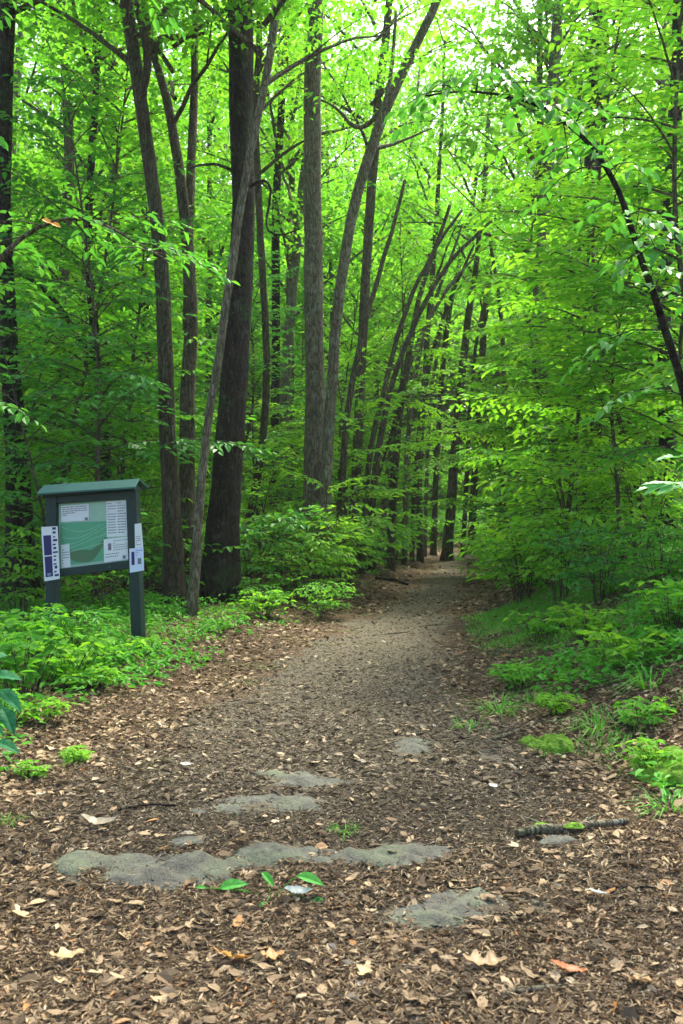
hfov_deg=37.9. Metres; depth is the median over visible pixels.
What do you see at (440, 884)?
stick
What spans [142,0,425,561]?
forest tree
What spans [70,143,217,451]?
forest tree
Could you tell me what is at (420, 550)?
forest tree
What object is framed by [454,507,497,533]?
bush
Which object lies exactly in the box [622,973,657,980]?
fallen leaf
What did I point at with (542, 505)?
bush
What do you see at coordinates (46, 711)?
leafy plant
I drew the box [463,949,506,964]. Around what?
fallen leaf
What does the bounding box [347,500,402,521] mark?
bush
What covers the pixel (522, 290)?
forest tree
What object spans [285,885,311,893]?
fallen leaf
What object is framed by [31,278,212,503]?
sapling
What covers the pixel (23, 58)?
forest tree
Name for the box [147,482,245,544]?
bush
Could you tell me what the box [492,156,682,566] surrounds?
sapling
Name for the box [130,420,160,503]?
sapling
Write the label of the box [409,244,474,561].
forest tree
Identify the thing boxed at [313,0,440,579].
forest tree
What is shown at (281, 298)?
forest tree
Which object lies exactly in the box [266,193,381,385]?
forest tree
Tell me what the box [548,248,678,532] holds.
sapling
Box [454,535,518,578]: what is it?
bush
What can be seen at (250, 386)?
forest tree
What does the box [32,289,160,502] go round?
sapling
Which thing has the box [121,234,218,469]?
forest tree
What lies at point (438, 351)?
sapling
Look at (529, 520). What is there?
bush
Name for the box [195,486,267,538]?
bush
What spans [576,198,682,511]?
forest tree
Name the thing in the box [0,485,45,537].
bush
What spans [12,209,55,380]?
forest tree
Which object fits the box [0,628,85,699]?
leafy plant
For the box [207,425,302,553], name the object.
sapling
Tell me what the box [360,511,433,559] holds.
bush
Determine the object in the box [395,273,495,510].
forest tree
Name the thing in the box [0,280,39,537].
sapling
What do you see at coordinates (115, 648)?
leafy plant
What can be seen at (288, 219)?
forest tree
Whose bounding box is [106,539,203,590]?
bush
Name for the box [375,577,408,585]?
log
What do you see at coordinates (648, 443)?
sapling
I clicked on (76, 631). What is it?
leafy plant
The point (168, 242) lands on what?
forest tree
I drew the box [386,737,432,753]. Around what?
flat rock
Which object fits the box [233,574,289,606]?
bush
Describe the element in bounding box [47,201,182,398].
forest tree
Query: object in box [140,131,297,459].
forest tree
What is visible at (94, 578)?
bush
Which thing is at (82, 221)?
forest tree
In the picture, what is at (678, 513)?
bush
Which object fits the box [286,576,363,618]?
bush
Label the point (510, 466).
sapling
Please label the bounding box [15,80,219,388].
forest tree
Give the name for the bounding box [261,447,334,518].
sapling
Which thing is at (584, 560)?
bush
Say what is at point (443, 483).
sapling
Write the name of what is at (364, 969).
fallen leaf
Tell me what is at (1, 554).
bush
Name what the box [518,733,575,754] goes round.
mossy mound
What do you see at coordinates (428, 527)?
bush
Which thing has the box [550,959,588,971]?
fallen leaf
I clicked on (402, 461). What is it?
sapling
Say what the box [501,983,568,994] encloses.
stick
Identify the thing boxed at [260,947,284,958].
fallen leaf
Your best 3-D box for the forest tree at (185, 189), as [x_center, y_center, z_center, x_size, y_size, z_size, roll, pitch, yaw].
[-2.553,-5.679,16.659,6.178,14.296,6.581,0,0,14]
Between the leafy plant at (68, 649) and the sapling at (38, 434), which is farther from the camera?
the sapling at (38, 434)
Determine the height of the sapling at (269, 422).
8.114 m
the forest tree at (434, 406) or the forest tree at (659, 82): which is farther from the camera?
the forest tree at (434, 406)
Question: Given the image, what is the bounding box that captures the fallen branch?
[514,814,629,836]
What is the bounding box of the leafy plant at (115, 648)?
[69,637,152,672]
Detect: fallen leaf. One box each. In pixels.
[12,904,28,916]
[50,947,83,957]
[81,814,117,824]
[180,762,191,765]
[213,946,252,957]
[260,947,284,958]
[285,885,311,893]
[356,960,372,974]
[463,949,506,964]
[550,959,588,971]
[588,888,606,893]
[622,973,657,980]
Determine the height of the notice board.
2.066 m
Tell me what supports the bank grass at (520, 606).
on the forest floor
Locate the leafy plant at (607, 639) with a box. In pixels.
[573,624,670,675]
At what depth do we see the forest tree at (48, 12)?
18.97 m
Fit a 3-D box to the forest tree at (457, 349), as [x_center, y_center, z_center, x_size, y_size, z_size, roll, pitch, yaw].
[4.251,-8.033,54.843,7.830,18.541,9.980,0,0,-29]
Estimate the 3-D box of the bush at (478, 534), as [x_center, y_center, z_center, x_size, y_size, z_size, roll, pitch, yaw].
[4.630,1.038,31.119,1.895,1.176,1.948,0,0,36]
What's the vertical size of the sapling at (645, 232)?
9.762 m
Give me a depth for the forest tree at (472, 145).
26.58 m
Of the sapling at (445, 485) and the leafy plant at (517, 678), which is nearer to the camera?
the leafy plant at (517, 678)
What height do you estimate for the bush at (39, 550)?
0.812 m
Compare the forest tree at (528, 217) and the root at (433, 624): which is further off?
the forest tree at (528, 217)
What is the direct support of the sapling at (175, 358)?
on the forest floor
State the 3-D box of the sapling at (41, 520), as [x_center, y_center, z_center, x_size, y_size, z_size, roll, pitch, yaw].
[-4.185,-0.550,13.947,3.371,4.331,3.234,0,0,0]
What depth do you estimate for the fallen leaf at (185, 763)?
6.18 m
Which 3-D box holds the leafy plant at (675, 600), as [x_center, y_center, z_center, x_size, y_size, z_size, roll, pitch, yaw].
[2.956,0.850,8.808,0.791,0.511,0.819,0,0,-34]
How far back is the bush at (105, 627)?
10.06 m
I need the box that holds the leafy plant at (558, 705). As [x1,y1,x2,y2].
[533,692,585,717]
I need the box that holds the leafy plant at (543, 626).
[502,610,577,641]
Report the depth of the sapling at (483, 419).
25.89 m
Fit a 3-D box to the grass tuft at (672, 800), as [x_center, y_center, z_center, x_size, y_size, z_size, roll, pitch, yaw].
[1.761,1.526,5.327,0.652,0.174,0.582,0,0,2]
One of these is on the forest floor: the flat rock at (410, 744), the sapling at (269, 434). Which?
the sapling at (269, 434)
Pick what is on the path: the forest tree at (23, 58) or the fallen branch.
the fallen branch
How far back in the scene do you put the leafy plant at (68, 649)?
8.91 m
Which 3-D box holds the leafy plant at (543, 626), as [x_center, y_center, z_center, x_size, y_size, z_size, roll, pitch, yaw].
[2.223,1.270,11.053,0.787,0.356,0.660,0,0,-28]
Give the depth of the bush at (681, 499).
17.08 m
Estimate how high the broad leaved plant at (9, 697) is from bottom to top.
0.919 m
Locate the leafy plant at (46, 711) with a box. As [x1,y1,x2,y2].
[13,696,78,725]
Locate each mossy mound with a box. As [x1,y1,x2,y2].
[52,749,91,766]
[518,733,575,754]
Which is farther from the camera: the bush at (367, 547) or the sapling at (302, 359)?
the sapling at (302, 359)
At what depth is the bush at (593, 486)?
23.39 m
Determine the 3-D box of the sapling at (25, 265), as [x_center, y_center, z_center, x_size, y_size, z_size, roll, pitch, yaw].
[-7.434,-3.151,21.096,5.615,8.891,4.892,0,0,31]
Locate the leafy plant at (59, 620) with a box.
[0,604,95,666]
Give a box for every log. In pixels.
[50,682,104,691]
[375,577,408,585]
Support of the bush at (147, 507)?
on the forest floor
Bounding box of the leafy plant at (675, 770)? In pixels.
[626,745,682,787]
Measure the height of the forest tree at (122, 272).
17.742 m
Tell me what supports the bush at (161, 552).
on the forest floor
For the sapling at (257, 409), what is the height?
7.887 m
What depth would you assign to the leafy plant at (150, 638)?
10.73 m
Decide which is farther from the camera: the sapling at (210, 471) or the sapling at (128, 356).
the sapling at (210, 471)
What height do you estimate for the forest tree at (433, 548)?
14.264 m
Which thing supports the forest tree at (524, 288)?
on the forest floor
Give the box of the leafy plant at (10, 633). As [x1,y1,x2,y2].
[0,623,46,668]
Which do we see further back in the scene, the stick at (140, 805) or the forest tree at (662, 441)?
the forest tree at (662, 441)
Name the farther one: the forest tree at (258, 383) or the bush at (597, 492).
the forest tree at (258, 383)
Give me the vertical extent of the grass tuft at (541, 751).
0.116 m
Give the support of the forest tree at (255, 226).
on the forest floor
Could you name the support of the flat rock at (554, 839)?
on the path
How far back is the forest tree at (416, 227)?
48.43 m
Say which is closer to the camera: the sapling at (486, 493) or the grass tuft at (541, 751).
the grass tuft at (541, 751)
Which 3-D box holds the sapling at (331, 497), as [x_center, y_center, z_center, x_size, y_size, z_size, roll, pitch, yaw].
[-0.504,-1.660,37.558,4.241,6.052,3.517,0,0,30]
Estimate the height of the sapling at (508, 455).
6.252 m
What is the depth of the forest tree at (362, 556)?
21.46 m
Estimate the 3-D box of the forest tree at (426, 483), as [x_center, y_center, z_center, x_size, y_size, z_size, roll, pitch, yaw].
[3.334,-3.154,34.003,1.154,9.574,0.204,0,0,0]
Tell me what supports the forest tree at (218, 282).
on the forest floor
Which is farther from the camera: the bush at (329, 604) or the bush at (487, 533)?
the bush at (487, 533)
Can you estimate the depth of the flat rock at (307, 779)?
5.94 m
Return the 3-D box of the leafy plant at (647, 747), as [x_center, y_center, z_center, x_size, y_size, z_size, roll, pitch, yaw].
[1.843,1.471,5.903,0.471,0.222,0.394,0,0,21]
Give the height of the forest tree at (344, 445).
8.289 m
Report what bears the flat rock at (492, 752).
on the path
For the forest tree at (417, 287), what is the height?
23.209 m
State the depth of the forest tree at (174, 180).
55.02 m
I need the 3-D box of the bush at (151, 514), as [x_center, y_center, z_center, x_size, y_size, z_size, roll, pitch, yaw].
[-3.592,0.291,16.791,2.491,2.250,3.022,0,0,34]
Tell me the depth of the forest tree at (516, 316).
45.28 m
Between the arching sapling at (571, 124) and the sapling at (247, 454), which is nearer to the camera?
the arching sapling at (571, 124)
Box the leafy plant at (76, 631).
[44,627,110,646]
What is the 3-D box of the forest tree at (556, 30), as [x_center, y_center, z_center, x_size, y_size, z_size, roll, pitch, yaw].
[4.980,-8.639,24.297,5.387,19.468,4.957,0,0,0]
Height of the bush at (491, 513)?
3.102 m
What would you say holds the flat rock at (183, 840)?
on the path
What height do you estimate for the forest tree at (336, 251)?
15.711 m
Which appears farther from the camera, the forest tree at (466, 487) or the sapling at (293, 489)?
the forest tree at (466, 487)
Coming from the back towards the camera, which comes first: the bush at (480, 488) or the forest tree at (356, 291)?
the bush at (480, 488)
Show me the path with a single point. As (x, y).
(436, 582)
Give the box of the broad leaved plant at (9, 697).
[0,652,22,754]
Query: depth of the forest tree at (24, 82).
26.23 m
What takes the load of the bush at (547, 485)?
on the forest floor
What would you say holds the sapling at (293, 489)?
on the forest floor
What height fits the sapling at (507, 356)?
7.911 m
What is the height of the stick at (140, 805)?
0.018 m
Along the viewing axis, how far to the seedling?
4.12 m
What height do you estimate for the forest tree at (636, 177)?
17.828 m
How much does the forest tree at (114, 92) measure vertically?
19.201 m
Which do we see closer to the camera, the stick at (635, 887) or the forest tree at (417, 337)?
the stick at (635, 887)
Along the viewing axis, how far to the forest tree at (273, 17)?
13.96 m
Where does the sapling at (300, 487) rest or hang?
on the forest floor
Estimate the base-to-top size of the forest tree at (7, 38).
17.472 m
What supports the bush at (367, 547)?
on the forest floor
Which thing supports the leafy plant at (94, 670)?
on the forest floor
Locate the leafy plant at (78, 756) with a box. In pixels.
[58,744,94,760]
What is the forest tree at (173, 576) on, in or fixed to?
on the forest floor
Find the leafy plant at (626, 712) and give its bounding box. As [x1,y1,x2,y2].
[613,696,676,731]
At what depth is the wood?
81.81 m
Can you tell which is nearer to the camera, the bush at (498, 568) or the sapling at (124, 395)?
the bush at (498, 568)
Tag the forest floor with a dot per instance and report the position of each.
(420, 576)
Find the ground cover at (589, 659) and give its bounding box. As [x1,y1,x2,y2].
[0,520,682,802]
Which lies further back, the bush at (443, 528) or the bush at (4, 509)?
the bush at (443, 528)
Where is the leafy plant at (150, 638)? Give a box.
[125,634,169,654]
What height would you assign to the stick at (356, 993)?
0.012 m
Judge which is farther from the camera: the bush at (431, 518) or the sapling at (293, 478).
the bush at (431, 518)
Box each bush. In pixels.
[0,474,43,531]
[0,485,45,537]
[0,511,45,557]
[0,512,91,620]
[0,515,39,584]
[1,538,42,571]
[31,603,127,657]
[36,465,209,590]
[61,557,162,611]
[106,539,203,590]
[119,454,204,538]
[141,516,248,590]
[143,522,242,571]
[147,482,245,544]
[147,515,203,535]
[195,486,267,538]
[201,504,329,591]
[202,514,263,559]
[202,518,288,562]
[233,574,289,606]
[240,477,383,594]
[240,512,335,580]
[248,516,369,601]
[276,471,426,586]
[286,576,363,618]
[300,522,406,572]
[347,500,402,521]
[349,529,411,569]
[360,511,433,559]
[375,520,421,551]
[375,525,420,558]
[387,506,445,538]
[398,510,445,537]
[408,516,441,546]
[410,509,467,536]
[423,463,519,519]
[438,514,487,543]
[446,480,623,602]
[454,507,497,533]
[454,524,493,549]
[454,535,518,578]
[455,527,495,557]
[460,502,595,568]
[463,536,588,598]
[464,424,682,577]
[476,484,518,533]
[482,455,644,602]
[484,517,596,584]
[499,502,606,563]
[528,520,681,604]
[536,418,682,558]
[551,439,657,532]
[582,506,682,588]
[587,485,682,535]
[594,475,682,532]
[623,499,682,542]
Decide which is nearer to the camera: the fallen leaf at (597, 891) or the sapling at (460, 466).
the fallen leaf at (597, 891)
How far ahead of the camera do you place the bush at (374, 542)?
18.23 m
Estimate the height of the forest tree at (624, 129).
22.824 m
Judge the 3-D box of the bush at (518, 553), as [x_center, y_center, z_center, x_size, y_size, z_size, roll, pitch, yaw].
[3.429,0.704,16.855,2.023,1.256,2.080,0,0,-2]
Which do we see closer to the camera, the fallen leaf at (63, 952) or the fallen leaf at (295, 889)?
the fallen leaf at (63, 952)
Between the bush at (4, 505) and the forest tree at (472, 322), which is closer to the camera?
the bush at (4, 505)
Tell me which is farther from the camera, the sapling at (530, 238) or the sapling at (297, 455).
the sapling at (297, 455)
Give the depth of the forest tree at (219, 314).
50.90 m
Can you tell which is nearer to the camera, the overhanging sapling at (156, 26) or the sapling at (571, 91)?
the overhanging sapling at (156, 26)
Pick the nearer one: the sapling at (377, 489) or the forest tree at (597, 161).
the sapling at (377, 489)
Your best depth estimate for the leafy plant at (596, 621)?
9.84 m
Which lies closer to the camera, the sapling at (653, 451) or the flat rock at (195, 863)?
the flat rock at (195, 863)
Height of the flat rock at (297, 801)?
0.159 m
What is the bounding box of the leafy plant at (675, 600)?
[619,578,682,636]
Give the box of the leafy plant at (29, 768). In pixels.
[9,759,51,780]
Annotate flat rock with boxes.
[51,849,252,894]
[160,835,210,848]
[190,794,326,816]
[224,842,337,865]
[249,770,369,787]
[330,843,461,870]
[375,887,518,933]
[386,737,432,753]
[476,750,511,758]
[538,835,575,845]
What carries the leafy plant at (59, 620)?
on the forest floor
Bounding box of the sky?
[14,0,661,479]
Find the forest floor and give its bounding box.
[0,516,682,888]
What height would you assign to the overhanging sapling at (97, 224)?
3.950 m
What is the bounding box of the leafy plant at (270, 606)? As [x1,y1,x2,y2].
[228,589,296,619]
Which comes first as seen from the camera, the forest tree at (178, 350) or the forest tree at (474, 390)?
the forest tree at (178, 350)
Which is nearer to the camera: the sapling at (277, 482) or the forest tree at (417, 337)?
the sapling at (277, 482)
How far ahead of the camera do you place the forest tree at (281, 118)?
26.88 m
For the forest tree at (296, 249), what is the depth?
26.80 m
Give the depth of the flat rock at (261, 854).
4.58 m
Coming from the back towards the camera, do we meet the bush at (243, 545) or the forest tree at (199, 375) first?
the forest tree at (199, 375)
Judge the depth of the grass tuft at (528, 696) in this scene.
8.31 m
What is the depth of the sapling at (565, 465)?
17.48 m
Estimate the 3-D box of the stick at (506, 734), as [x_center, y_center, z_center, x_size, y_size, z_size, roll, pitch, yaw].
[1.182,1.569,7.037,0.038,0.029,0.448,0,0,37]
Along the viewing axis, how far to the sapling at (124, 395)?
30.93 m
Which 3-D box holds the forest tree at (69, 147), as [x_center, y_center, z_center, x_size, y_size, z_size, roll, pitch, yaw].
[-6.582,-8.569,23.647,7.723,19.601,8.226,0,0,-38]
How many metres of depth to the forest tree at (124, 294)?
39.92 m
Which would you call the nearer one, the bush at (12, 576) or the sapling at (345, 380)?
the bush at (12, 576)
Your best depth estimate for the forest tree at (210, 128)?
33.20 m
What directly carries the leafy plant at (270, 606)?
on the forest floor
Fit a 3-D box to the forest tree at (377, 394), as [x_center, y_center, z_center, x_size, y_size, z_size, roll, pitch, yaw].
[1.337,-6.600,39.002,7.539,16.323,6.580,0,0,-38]
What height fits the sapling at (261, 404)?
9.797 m
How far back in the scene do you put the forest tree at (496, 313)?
53.05 m
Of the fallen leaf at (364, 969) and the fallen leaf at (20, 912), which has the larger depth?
the fallen leaf at (20, 912)
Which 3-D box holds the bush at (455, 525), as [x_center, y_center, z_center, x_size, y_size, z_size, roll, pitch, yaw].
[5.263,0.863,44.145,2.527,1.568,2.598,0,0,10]
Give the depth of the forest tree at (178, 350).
48.12 m
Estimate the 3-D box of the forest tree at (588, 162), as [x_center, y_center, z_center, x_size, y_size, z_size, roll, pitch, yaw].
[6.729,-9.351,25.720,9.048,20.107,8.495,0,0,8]
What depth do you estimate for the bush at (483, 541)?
14.47 m
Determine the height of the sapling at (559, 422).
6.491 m
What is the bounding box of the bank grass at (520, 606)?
[0,547,682,780]
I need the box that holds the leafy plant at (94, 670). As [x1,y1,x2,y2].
[60,662,128,691]
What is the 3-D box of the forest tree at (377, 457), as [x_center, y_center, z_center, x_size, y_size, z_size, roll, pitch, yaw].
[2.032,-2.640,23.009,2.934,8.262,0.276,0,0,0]
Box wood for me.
[15,0,657,522]
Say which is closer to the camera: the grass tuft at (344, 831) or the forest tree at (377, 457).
the grass tuft at (344, 831)
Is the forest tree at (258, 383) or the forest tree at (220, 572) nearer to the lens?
the forest tree at (220, 572)
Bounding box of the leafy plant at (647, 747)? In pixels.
[613,737,682,768]
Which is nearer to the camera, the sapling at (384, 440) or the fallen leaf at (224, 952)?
the fallen leaf at (224, 952)
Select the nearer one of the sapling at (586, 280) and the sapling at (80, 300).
the sapling at (586, 280)
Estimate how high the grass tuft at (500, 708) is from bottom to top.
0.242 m
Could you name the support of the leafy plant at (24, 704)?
on the forest floor
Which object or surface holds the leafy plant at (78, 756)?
on the forest floor
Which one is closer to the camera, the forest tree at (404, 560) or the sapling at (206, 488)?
the sapling at (206, 488)
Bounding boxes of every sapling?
[0,0,185,151]
[0,0,255,582]
[0,59,276,603]
[0,174,221,495]
[0,182,175,481]
[0,208,239,431]
[0,231,152,489]
[0,241,158,479]
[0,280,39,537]
[0,311,123,558]
[0,315,171,609]
[1,163,220,574]
[1,295,158,482]
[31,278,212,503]
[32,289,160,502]
[34,345,203,580]
[129,362,256,525]
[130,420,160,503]
[158,208,357,505]
[158,429,244,536]
[195,339,333,565]
[195,346,296,527]
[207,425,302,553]
[207,447,303,571]
[211,391,304,528]
[241,373,304,536]
[242,315,304,505]
[242,437,268,512]
[244,302,382,495]
[244,331,451,558]
[245,314,382,506]
[247,357,348,504]
[250,269,421,544]
[259,409,362,540]
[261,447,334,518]
[273,214,481,485]
[290,351,405,517]
[293,385,401,514]
[295,393,380,504]
[338,315,480,527]
[372,420,459,559]
[375,443,422,514]
[383,67,682,426]
[399,411,469,512]
[399,437,468,541]
[421,354,536,528]
[432,0,682,550]
[434,102,650,519]
[443,293,568,514]
[444,0,682,425]
[448,175,682,567]
[460,201,610,494]
[465,192,682,511]
[467,370,599,568]
[468,303,593,492]
[479,163,682,535]
[482,289,682,551]
[485,405,531,511]
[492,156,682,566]
[496,309,605,506]
[513,153,682,533]
[515,139,682,476]
[517,333,626,481]
[521,81,682,473]
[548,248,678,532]
[579,300,682,489]
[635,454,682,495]
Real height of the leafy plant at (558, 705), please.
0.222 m
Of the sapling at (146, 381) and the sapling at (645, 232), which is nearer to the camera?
the sapling at (146, 381)
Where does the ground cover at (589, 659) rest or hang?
on the forest floor
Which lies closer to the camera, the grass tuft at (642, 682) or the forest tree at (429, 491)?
the grass tuft at (642, 682)
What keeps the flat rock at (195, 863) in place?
on the path
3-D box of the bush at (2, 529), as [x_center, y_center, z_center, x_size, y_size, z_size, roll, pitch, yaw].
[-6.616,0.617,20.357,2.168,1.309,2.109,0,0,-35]
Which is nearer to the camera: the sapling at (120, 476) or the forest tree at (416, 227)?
the sapling at (120, 476)
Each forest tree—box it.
[0,0,201,530]
[0,0,254,600]
[0,0,352,609]
[0,120,53,482]
[11,6,221,476]
[11,25,63,259]
[12,56,268,531]
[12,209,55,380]
[13,0,224,482]
[13,0,225,573]
[14,0,228,465]
[14,92,125,495]
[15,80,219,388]
[16,79,121,356]
[18,141,176,378]
[31,170,201,365]
[32,0,361,576]
[37,190,216,381]
[47,0,446,616]
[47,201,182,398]
[55,72,257,537]
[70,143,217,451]
[98,177,204,498]
[101,6,328,508]
[118,189,219,405]
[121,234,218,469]
[129,267,218,427]
[136,206,284,460]
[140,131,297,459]
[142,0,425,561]
[155,3,418,554]
[157,95,296,388]
[158,60,228,230]
[165,0,459,555]
[172,100,300,486]
[180,206,328,530]
[180,213,284,426]
[185,34,399,548]
[189,0,299,604]
[196,177,270,502]
[198,183,349,404]
[199,260,295,383]
[225,0,516,558]
[249,179,385,361]
[252,9,442,500]
[254,130,381,390]
[256,94,458,503]
[261,155,444,503]
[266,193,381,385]
[280,138,467,539]
[294,140,439,449]
[295,59,526,516]
[297,0,437,577]
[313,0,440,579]
[328,161,498,371]
[339,152,485,514]
[339,179,405,576]
[343,224,506,507]
[345,183,457,517]
[349,40,535,562]
[349,170,514,555]
[352,0,679,319]
[357,209,462,574]
[367,161,473,444]
[367,220,492,571]
[378,257,474,564]
[382,62,550,560]
[384,204,450,570]
[392,172,499,506]
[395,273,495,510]
[401,225,462,565]
[403,200,511,510]
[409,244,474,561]
[410,147,559,553]
[417,172,573,413]
[418,0,682,531]
[423,281,455,556]
[435,0,650,526]
[437,221,548,513]
[444,158,549,501]
[460,270,492,557]
[465,4,682,478]
[469,26,682,454]
[482,0,682,544]
[487,159,582,393]
[488,126,646,505]
[488,137,603,465]
[489,244,506,550]
[489,252,561,378]
[490,254,572,505]
[512,113,649,520]
[568,101,648,326]
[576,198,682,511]
[603,69,682,275]
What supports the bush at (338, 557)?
on the forest floor
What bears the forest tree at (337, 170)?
on the forest floor
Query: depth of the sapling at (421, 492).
28.79 m
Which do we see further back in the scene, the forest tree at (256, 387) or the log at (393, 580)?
the forest tree at (256, 387)
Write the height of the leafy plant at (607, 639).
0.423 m
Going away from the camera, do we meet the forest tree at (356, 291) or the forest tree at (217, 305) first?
the forest tree at (356, 291)
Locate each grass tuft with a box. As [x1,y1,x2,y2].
[0,812,31,825]
[326,818,364,841]
[451,712,496,732]
[465,689,535,717]
[497,683,547,707]
[529,743,563,757]
[551,698,638,738]
[583,654,682,698]
[587,716,656,750]
[620,784,682,820]
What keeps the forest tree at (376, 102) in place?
on the forest floor
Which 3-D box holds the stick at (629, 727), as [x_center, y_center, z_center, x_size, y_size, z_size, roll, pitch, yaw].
[1.966,1.476,7.213,0.062,0.034,0.888,0,0,0]
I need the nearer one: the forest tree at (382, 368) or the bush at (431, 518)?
the bush at (431, 518)
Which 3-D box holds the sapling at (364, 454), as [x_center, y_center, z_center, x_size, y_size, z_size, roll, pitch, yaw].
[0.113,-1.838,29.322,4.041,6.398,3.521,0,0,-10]
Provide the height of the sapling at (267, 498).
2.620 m
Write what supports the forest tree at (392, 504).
on the forest floor
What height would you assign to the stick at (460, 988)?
0.023 m
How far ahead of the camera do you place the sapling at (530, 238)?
20.98 m
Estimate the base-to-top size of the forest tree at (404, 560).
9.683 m
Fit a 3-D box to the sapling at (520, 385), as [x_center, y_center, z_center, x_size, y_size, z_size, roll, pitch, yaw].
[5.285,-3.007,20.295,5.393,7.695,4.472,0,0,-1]
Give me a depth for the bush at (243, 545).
20.70 m
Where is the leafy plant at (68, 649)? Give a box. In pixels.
[17,633,116,682]
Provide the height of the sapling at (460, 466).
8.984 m
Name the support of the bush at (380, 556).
on the forest floor
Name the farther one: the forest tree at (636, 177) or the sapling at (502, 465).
the forest tree at (636, 177)
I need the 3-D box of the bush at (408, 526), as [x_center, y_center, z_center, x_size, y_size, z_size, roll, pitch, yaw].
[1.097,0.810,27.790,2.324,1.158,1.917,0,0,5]
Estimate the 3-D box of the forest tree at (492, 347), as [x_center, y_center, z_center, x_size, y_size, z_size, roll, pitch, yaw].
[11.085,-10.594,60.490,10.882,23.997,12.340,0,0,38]
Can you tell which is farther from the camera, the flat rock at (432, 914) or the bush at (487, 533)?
the bush at (487, 533)
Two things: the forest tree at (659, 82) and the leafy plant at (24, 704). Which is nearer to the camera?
the leafy plant at (24, 704)
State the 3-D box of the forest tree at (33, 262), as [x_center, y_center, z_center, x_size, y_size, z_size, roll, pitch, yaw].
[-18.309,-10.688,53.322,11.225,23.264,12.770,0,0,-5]
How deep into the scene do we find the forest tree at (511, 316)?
60.14 m
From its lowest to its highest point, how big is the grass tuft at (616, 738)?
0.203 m
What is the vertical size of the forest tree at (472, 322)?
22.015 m
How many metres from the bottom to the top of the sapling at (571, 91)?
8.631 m
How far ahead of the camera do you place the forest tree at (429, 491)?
63.76 m
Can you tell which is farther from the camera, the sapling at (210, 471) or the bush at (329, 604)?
the sapling at (210, 471)
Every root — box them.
[372,631,411,635]
[418,624,449,626]
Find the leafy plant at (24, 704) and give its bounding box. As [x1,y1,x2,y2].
[0,688,49,721]
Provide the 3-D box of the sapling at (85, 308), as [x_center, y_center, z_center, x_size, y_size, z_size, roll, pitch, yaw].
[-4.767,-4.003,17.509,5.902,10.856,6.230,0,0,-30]
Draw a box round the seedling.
[195,871,324,906]
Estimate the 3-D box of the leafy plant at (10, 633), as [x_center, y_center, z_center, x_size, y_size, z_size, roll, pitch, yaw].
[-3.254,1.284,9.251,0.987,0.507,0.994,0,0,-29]
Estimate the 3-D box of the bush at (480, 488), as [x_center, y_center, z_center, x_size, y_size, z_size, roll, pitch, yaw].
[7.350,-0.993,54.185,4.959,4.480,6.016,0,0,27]
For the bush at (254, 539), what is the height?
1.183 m
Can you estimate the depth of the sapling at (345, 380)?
25.16 m
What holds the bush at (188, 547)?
on the forest floor
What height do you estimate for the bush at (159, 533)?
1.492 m
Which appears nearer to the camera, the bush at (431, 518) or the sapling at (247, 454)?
the sapling at (247, 454)
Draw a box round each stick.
[118,803,175,810]
[339,985,376,1004]
[426,870,477,889]
[438,971,476,1013]
[492,727,522,739]
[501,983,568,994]
[597,702,633,729]
[597,881,655,888]
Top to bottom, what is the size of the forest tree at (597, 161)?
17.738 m
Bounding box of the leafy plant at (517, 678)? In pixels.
[488,662,553,690]
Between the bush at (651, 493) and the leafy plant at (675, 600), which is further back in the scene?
the bush at (651, 493)
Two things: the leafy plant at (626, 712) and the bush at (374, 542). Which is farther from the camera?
the bush at (374, 542)
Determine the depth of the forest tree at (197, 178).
58.35 m
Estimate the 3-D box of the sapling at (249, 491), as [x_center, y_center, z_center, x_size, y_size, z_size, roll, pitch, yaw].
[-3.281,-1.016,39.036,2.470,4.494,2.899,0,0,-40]
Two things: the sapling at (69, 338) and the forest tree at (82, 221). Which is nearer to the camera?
the sapling at (69, 338)
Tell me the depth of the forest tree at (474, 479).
37.89 m
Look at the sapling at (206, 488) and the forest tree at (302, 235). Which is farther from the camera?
the forest tree at (302, 235)
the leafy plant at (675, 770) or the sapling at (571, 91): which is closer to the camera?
the leafy plant at (675, 770)
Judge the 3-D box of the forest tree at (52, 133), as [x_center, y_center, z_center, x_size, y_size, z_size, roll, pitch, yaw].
[-6.802,-7.328,27.345,6.990,17.470,7.921,0,0,-1]
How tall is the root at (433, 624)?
0.028 m
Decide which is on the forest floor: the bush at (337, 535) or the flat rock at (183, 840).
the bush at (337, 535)
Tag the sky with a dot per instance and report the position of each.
(491, 24)
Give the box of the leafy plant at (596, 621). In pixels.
[543,601,625,645]
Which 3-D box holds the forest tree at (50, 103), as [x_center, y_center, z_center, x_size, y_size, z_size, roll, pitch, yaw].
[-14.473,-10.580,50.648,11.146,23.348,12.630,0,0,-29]
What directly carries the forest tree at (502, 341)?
on the forest floor
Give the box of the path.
[2,552,682,1022]
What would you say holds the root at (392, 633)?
on the path
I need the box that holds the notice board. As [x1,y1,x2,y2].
[37,479,148,639]
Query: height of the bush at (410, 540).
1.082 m
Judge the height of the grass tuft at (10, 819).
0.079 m
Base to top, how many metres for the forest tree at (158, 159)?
18.204 m
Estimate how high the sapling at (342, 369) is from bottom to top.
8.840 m
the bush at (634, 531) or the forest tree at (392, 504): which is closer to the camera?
the bush at (634, 531)

